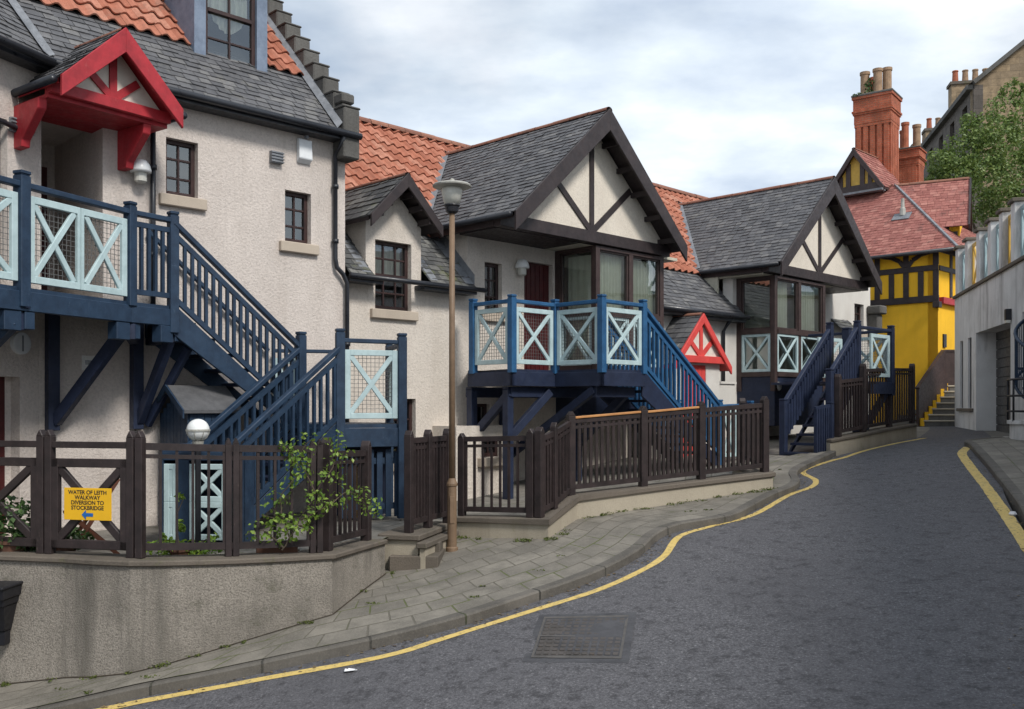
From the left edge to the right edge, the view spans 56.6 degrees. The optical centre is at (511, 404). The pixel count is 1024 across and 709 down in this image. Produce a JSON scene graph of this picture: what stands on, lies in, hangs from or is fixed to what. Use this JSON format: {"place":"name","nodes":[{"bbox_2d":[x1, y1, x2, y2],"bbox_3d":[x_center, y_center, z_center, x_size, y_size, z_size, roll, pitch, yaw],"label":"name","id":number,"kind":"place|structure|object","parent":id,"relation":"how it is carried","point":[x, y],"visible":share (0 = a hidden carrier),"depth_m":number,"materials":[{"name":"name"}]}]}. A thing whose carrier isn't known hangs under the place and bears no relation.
{"place":"outdoors","nodes":[
{"label":"outdoors","id":0,"kind":"place"},
{"bbox_2d":[0,451,826,708],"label":"pavement","id":1,"kind":"structure","parent":0,"point":[499,568],"depth_m":10.07,"materials":[{"name":"stone"}]},
{"bbox_2d":[0,573,386,684],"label":"dirt seam","id":2,"kind":"object","parent":1,"relation":"on","point":[207,651],"visible":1,"depth_m":8.86,"materials":[{"name":"soil"}]},
{"bbox_2d":[1,454,798,694],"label":"weeds","id":3,"kind":"object","parent":1,"relation":"on","point":[4,683],"visible":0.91,"depth_m":10.88,"materials":[{"name":"green plant"}]},
{"bbox_2d":[378,521,458,570],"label":"entrance steps","id":4,"kind":"structure","parent":1,"relation":"on","point":[420,547],"depth_m":11.03,"materials":[{"name":"stone"}]},
{"bbox_2d":[404,429,448,532],"bbox_3d":[-1.021,0.900,11.626,0.097,1.200,1.114,0,0,22],"label":"timber fence","id":5,"kind":"object","parent":4,"relation":"on","point":[426,466],"visible":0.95,"depth_m":11.56,"materials":[{"name":"brown paint"}]},
{"bbox_2d":[432,178,470,551],"bbox_3d":[-0.735,-0.489,11.634,0.480,4.569,0.480,0,0,0],"label":"street lamp","id":6,"kind":"object","parent":1,"relation":"on","point":[451,189],"visible":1,"depth_m":11.60,"materials":[{"name":"brown metal"}]},
{"bbox_2d":[69,431,851,554],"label":"yard","id":7,"kind":"structure","parent":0,"point":[384,524],"depth_m":14.46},
{"bbox_2d":[0,495,35,551],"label":"potted plant","id":8,"kind":"object","parent":7,"relation":"on","point":[20,512],"visible":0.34,"depth_m":9.11,"materials":[{"name":"green plant"}]},
{"bbox_2d":[56,527,94,550],"bbox_3d":[-4.395,1.358,9.305,0.641,0.344,0.285,0,0,0],"label":"potted plant","id":9,"kind":"object","parent":7,"relation":"on","point":[75,535],"visible":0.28,"depth_m":9.26,"materials":[{"name":"green plant"}]},
{"bbox_2d":[63,479,119,553],"bbox_3d":[-4.319,1.142,9.757,0.507,0.805,0.430,0,0,-29],"label":"garden chair","id":10,"kind":"object","parent":7,"relation":"on","point":[83,525],"visible":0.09,"depth_m":9.60,"materials":[{"name":"red wood"}]},
{"bbox_2d":[146,539,222,554],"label":"plants","id":11,"kind":"object","parent":7,"relation":"on","point":[181,552],"visible":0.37,"depth_m":9.21,"materials":[{"name":"green plant"}]},
{"bbox_2d":[149,385,241,444],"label":"garden shed","id":12,"kind":"structure","parent":7,"relation":"on","point":[183,407],"depth_m":11.72,"materials":[{"name":"blue paint"}]},
{"bbox_2d":[185,419,210,553],"bbox_3d":[-3.223,0.836,9.750,0.246,1.388,0.246,0,0,0],"label":"globe lamp","id":13,"kind":"object","parent":7,"relation":"on","point":[197,431],"visible":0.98,"depth_m":9.72,"materials":[{"name":"grey metal"}]},
{"bbox_2d":[162,450,253,542],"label":"bin store","id":14,"kind":"structure","parent":7,"relation":"on","point":[184,488],"depth_m":10.01,"materials":[{"name":"blue paint"}]},
{"bbox_2d":[164,502,174,539],"bbox_3d":[-3.593,1.220,10.027,0.157,0.400,0.045,0,0,6],"label":"lattice door","id":15,"kind":"structure","parent":14,"relation":"in","point":[169,507],"depth_m":10.01,"materials":[{"name":"teal paint"}]},
{"bbox_2d":[164,464,174,501],"bbox_3d":[-3.593,0.820,10.027,0.157,0.400,0.045,0,0,6],"label":"lattice door","id":16,"kind":"structure","parent":14,"relation":"in","point":[169,469],"depth_m":10.01,"materials":[{"name":"teal paint"}]},
{"bbox_2d":[189,502,222,540],"bbox_3d":[-3.188,1.220,9.986,0.412,0.400,0.045,0,0,6],"label":"lattice door","id":17,"kind":"structure","parent":14,"relation":"in","point":[219,505],"depth_m":9.97,"materials":[{"name":"teal paint"}]},
{"bbox_2d":[189,464,222,501],"bbox_3d":[-3.188,0.820,9.986,0.412,0.400,0.045,0,0,6],"label":"lattice door","id":18,"kind":"structure","parent":14,"relation":"in","point":[219,498],"depth_m":9.97,"materials":[{"name":"teal paint"}]},
{"bbox_2d":[93,426,1023,708],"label":"road","id":19,"kind":"structure","parent":0,"point":[887,576],"depth_m":8.33,"materials":[{"name":"grey asphalt"}]},
{"bbox_2d":[97,438,924,708],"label":"yellow line","id":20,"kind":"object","parent":19,"relation":"on","point":[671,546],"visible":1,"depth_m":8.84,"materials":[{"name":"paint"}]},
{"bbox_2d":[100,446,1023,707],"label":"fallen leaves","id":21,"kind":"object","parent":19,"relation":"on","point":[103,706],"visible":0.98,"depth_m":9.50,"materials":[{"name":"brown plant"}]},
{"bbox_2d":[522,612,635,662],"bbox_3d":[0.601,2.043,8.401,0.929,0.177,1.348,0,0,10],"label":"road patch","id":22,"kind":"object","parent":19,"relation":"on","point":[614,629],"visible":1,"depth_m":8.40,"materials":[{"name":"grey asphalt"}]},
{"bbox_2d":[531,615,628,657],"bbox_3d":[0.600,2.039,8.415,0.804,0.148,1.179,0,0,10],"label":"drain cover","id":23,"kind":"object","parent":22,"relation":"on","point":[546,648],"visible":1,"depth_m":8.28,"materials":[{"name":"metal"}]},
{"bbox_2d":[957,447,1023,550],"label":"yellow line","id":24,"kind":"object","parent":19,"relation":"on","point":[998,503],"visible":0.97,"depth_m":12.70,"materials":[{"name":"paint"}]},
{"bbox_2d":[1009,511,1016,515],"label":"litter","id":25,"kind":"object","parent":19,"relation":"on","point":[1012,513],"visible":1,"depth_m":11.62,"materials":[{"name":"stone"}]},
{"bbox_2d":[281,0,1023,197],"label":"sky","id":26,"kind":"structure","parent":0,"point":[713,98],"materials":[{"name":"white"}]},
{"bbox_2d":[870,425,1009,439],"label":"path","id":27,"kind":"structure","parent":0,"point":[921,431],"depth_m":22.84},
{"bbox_2d":[972,437,1023,493],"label":"pavement","id":28,"kind":"structure","parent":0,"point":[1006,454],"depth_m":15.84,"materials":[{"name":"stone"}]},
{"bbox_2d":[1007,319,1023,439],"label":"curved stair","id":29,"kind":"object","parent":28,"relation":"on","point":[1016,429],"visible":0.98,"depth_m":18.50,"materials":[{"name":"blue paint"}]},
{"bbox_3d":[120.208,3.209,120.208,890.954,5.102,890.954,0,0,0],"label":"ground","id":30,"kind":"structure","parent":0,"visible":0},
{"bbox_2d":[0,0,362,536],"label":"terraced house","id":31,"kind":"structure","parent":30,"relation":"on","point":[210,112],"depth_m":12.46,"materials":[{"name":"white paint"}]},
{"bbox_2d":[0,377,4,532],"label":"door","id":32,"kind":"structure","parent":31,"relation":"in","point":[2,379],"depth_m":10.80,"materials":[{"name":"wood"}]},
{"bbox_2d":[41,167,46,289],"bbox_3d":[-6.442,-2.165,12.367,0.060,1.970,0.720,0,0,45],"label":"door","id":33,"kind":"structure","parent":31,"relation":"in","point":[43,169],"depth_m":12.57,"materials":[{"name":"wood"}]},
{"bbox_2d":[82,355,94,369],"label":"window","id":34,"kind":"structure","parent":31,"relation":"in","point":[86,359],"depth_m":11.50,"materials":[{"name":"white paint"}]},
{"bbox_2d":[130,159,151,183],"bbox_3d":[-4.625,-2.912,11.830,0.260,0.295,0.260,0,0,0],"label":"wall lamp","id":35,"kind":"object","parent":31,"relation":"attached to","point":[141,170],"visible":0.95,"depth_m":11.76,"materials":[{"name":"grey metal"}]},
{"bbox_2d":[158,139,206,210],"bbox_3d":[-4.551,-3.026,12.597,0.636,0.943,0.910,0,0,-45],"label":"window","id":36,"kind":"structure","parent":31,"relation":"in","point":[180,156],"depth_m":12.50,"materials":[{"name":"black glass"}]},
{"bbox_2d":[0,169,406,522],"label":"timber balcony","id":37,"kind":"structure","parent":31,"relation":"attached to","point":[173,331],"depth_m":11.50,"materials":[{"name":"blue paint"}]},
{"bbox_2d":[279,191,318,255],"bbox_3d":[-3.323,-2.631,13.824,0.628,0.940,0.910,0,0,-45],"label":"window","id":38,"kind":"structure","parent":31,"relation":"in","point":[293,243],"depth_m":13.71,"materials":[{"name":"black glass"}]},
{"bbox_2d":[297,135,312,164],"bbox_3d":[-2.951,-3.646,13.566,0.119,0.384,0.220,0,0,45],"label":"alarm box","id":39,"kind":"object","parent":31,"relation":"attached to","point":[304,151],"visible":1,"depth_m":13.54,"materials":[{"name":"white plastic"}]},
{"bbox_2d":[0,538,387,683],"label":"retaining wall","id":40,"kind":"structure","parent":30,"relation":"on","point":[79,613],"depth_m":8.82,"materials":[{"name":"grey concrete"}]},
{"bbox_2d":[0,581,22,645],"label":"wall hopper","id":41,"kind":"object","parent":40,"relation":"attached to","point":[10,592],"depth_m":8.74,"materials":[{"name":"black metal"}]},
{"bbox_2d":[0,430,371,558],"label":"timber fence","id":42,"kind":"object","parent":40,"relation":"on","point":[46,471],"visible":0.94,"depth_m":8.98,"materials":[{"name":"brown paint"}]},
{"bbox_2d":[64,487,111,520],"bbox_3d":[-3.941,0.920,8.821,0.502,0.299,0.010,0,0,13],"label":"footpath sign","id":43,"kind":"object","parent":42,"relation":"attached to","point":[88,504],"visible":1,"depth_m":8.82,"materials":[{"name":"yellow plastic"}]},
{"bbox_2d":[158,492,219,542],"bbox_3d":[-3.104,1.115,9.105,0.601,0.562,0.192,0,0,0],"label":"climbing plant","id":44,"kind":"object","parent":42,"relation":"attached to","point":[181,528],"visible":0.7,"depth_m":9.12,"materials":[{"name":"green plant"}]},
{"bbox_2d":[245,429,382,549],"bbox_3d":[-1.961,0.825,9.351,1.443,1.174,0.576,0,0,-23],"label":"climbing plant","id":45,"kind":"object","parent":42,"relation":"attached to","point":[305,526],"visible":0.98,"depth_m":9.23,"materials":[{"name":"green plant"}]},
{"bbox_2d":[256,547,297,552],"bbox_3d":[-2.338,1.452,9.450,0.400,0.136,0.160,0,0,-14],"label":"plant trough","id":46,"kind":"object","parent":40,"relation":"on","point":[278,550],"visible":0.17,"depth_m":9.37,"materials":[{"name":"ceramic"}]},
{"bbox_2d":[27,450,835,708],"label":"kerb","id":47,"kind":"structure","parent":30,"relation":"on","point":[642,544],"depth_m":8.83,"materials":[{"name":"stone"}]},
{"bbox_2d":[345,107,687,501],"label":"gabled house","id":48,"kind":"structure","parent":30,"relation":"on","point":[571,209],"depth_m":16.51,"materials":[{"name":"white paint"}]},
{"bbox_2d":[345,240,418,320],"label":"window","id":49,"kind":"structure","parent":48,"relation":"in","point":[388,256],"depth_m":15.21,"materials":[{"name":"black glass"}]},
{"bbox_2d":[393,399,411,471],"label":"window","id":50,"kind":"structure","parent":48,"relation":"in","point":[409,401],"depth_m":15.39,"materials":[{"name":"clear glass"}]},
{"bbox_2d":[477,404,486,423],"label":"window","id":51,"kind":"structure","parent":48,"relation":"in","point":[484,406],"depth_m":16.57,"materials":[{"name":"black glass"}]},
{"bbox_2d":[477,441,502,466],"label":"window","id":52,"kind":"structure","parent":48,"relation":"in","point":[486,449],"depth_m":15.70,"materials":[{"name":"beige glass"}]},
{"bbox_2d":[481,263,504,322],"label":"window","id":53,"kind":"structure","parent":48,"relation":"in","point":[488,267],"depth_m":16.74,"materials":[{"name":"black glass"}]},
{"bbox_2d":[515,259,528,275],"bbox_3d":[0.182,-2.452,16.933,0.260,0.295,0.260,0,0,0],"label":"wall lamp","id":54,"kind":"object","parent":48,"relation":"attached to","point":[521,266],"visible":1,"depth_m":16.86,"materials":[{"name":"grey metal"}]},
{"bbox_2d":[524,263,548,369],"bbox_3d":[0.414,-1.587,17.462,0.760,2.025,0.110,0,0,-45],"label":"door","id":55,"kind":"structure","parent":48,"relation":"in","point":[536,279],"depth_m":17.48,"materials":[{"name":"brown wood"}]},
{"bbox_2d":[561,250,590,309],"bbox_3d":[1.200,-2.255,17.390,0.765,1.090,0.070,0,0,45],"label":"window","id":56,"kind":"structure","parent":48,"relation":"in","point":[586,251],"depth_m":17.62,"materials":[{"name":"brown wood"}]},
{"bbox_2d":[466,294,753,499],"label":"timber balcony","id":57,"kind":"structure","parent":48,"relation":"attached to","point":[602,380],"depth_m":15.48,"materials":[{"name":"blue paint"}]},
{"bbox_2d":[600,250,627,308],"bbox_3d":[1.840,-2.255,17.418,0.070,1.090,0.845,0,0,45],"label":"window","id":58,"kind":"structure","parent":48,"relation":"in","point":[625,256],"depth_m":17.68,"materials":[{"name":"brown wood"}]},
{"bbox_2d":[633,256,658,315],"bbox_3d":[2.523,-2.255,18.100,0.070,1.090,0.845,0,0,45],"label":"window","id":59,"kind":"structure","parent":48,"relation":"in","point":[636,257],"depth_m":18.36,"materials":[{"name":"brown wood"}]},
{"bbox_2d":[457,463,775,538],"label":"wall","id":60,"kind":"structure","parent":30,"relation":"on","point":[573,508],"depth_m":13.00,"materials":[{"name":"concrete"}]},
{"bbox_2d":[458,396,768,517],"bbox_3d":[2.139,0.659,13.813,6.175,1.578,1.609,0,0,-40],"label":"timber fence","id":61,"kind":"object","parent":60,"relation":"on","point":[550,470],"visible":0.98,"depth_m":13.19,"materials":[{"name":"brown paint"}]},
{"bbox_2d":[652,176,886,458],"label":"gabled house","id":62,"kind":"structure","parent":30,"relation":"on","point":[761,284],"depth_m":21.36,"materials":[{"name":"white stone"}]},
{"bbox_2d":[683,365,704,456],"bbox_3d":[3.620,0.200,19.007,0.060,2.000,0.800,0,0,45],"label":"door","id":63,"kind":"structure","parent":62,"relation":"in","point":[700,369],"depth_m":19.02,"materials":[{"name":"red paint"}]},
{"bbox_2d":[742,278,769,329],"bbox_3d":[5.369,-2.195,20.816,0.070,1.090,0.715,0,0,-45],"label":"window","id":64,"kind":"structure","parent":62,"relation":"in","point":[743,282],"depth_m":21.03,"materials":[{"name":"brown wood"}]},
{"bbox_2d":[778,279,797,330],"bbox_3d":[6.019,-2.195,20.890,0.070,1.090,0.925,0,0,45],"label":"window","id":65,"kind":"structure","parent":62,"relation":"in","point":[795,283],"depth_m":21.19,"materials":[{"name":"brown wood"}]},
{"bbox_2d":[801,283,821,332],"bbox_3d":[6.793,-2.195,21.664,1.025,1.090,0.070,0,0,-45],"label":"window","id":66,"kind":"structure","parent":62,"relation":"in","point":[820,288],"depth_m":21.98,"materials":[{"name":"brown wood"}]},
{"bbox_2d":[771,320,895,455],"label":"timber balcony","id":67,"kind":"structure","parent":62,"relation":"attached to","point":[820,364],"depth_m":18.71,"materials":[{"name":"blue paint"}]},
{"bbox_2d":[854,304,867,336],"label":"window","id":68,"kind":"structure","parent":62,"relation":"in","point":[855,305],"depth_m":25.53,"materials":[{"name":"white wood"}]},
{"bbox_2d":[826,424,917,455],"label":"wall","id":69,"kind":"structure","parent":30,"relation":"on","point":[857,441],"depth_m":18.82,"materials":[{"name":"concrete"}]},
{"bbox_2d":[834,363,914,436],"bbox_3d":[7.696,-0.167,19.812,0.226,1.550,4.606,0,0,40],"label":"timber fence","id":70,"kind":"object","parent":69,"relation":"on","point":[857,403],"visible":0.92,"depth_m":19.15,"materials":[{"name":"brown paint"}]},
{"bbox_2d":[836,147,975,422],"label":"timbered house","id":71,"kind":"structure","parent":30,"relation":"on","point":[913,234],"depth_m":29.53,"materials":[{"name":"yellow paint"}]},
{"bbox_2d":[851,66,902,181],"bbox_3d":[13.255,-8.875,34.500,1.460,6.550,1.340,0,0,37],"label":"brick chimney","id":72,"kind":"object","parent":71,"relation":"on","point":[877,114],"visible":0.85,"depth_m":34.05,"materials":[{"name":"brick"}]},
{"bbox_2d":[852,78,873,96],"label":"weeds","id":73,"kind":"object","parent":72,"relation":"attached to","point":[866,89],"visible":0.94,"depth_m":34.22,"materials":[{"name":"green plant"}]},
{"bbox_2d":[899,122,927,183],"bbox_3d":[14.915,-8.375,35.600,1.000,4.350,1.040,0,0,37],"label":"brick chimney","id":74,"kind":"object","parent":71,"relation":"on","point":[912,160],"visible":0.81,"depth_m":35.32,"materials":[{"name":"brick"}]},
{"bbox_2d":[892,383,954,426],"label":"stone steps","id":75,"kind":"structure","parent":30,"relation":"on","point":[941,411],"depth_m":27.39,"materials":[{"name":"grey stone"}]},
{"bbox_2d":[915,350,954,426],"bbox_3d":[13.135,-0.455,28.153,4.193,2.410,0.886,0,0,-27],"label":"stair screen","id":76,"kind":"object","parent":75,"relation":"on","point":[938,376],"visible":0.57,"depth_m":27.86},
{"bbox_2d":[910,39,1023,231],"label":"stone tenement","id":77,"kind":"structure","parent":30,"relation":"on","point":[974,94],"depth_m":59.98,"materials":[{"name":"stone"}]},
{"bbox_2d":[924,77,1023,229],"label":"tree","id":78,"kind":"object","parent":30,"relation":"on","point":[973,165],"visible":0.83,"depth_m":37.53,"materials":[{"name":"green plant"}]},
{"bbox_2d":[952,188,1023,432],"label":"concrete building","id":79,"kind":"structure","parent":30,"relation":"on","point":[989,274],"depth_m":23.44,"materials":[{"name":"grey concrete"}]},
{"bbox_2d":[962,341,962,407],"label":"slit window","id":80,"kind":"structure","parent":79,"relation":"in","point":[962,341],"depth_m":25.70,"materials":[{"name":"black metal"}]},
{"bbox_2d":[970,338,970,407],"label":"slit window","id":81,"kind":"structure","parent":79,"relation":"in","point":[970,338],"depth_m":24.68,"materials":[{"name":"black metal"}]},
{"bbox_2d":[996,329,1009,432],"bbox_3d":[11.645,-0.538,21.976,0.070,2.576,3.541,0,0,15],"label":"garage door","id":82,"kind":"structure","parent":79,"relation":"in","point":[1003,337],"depth_m":23.04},
{"bbox_2d":[1004,309,1011,322],"bbox_3d":[10.642,-1.910,20.388,0.119,0.300,0.140,0,0,15],"label":"wall lamp","id":83,"kind":"object","parent":79,"relation":"attached to","point":[1007,315],"visible":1,"depth_m":20.33,"materials":[{"name":"black metal"}]},
{"bbox_2d":[964,437,1023,529],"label":"kerb","id":84,"kind":"structure","parent":30,"relation":"on","point":[1013,492],"depth_m":13.69,"materials":[{"name":"stone"}]}
]}

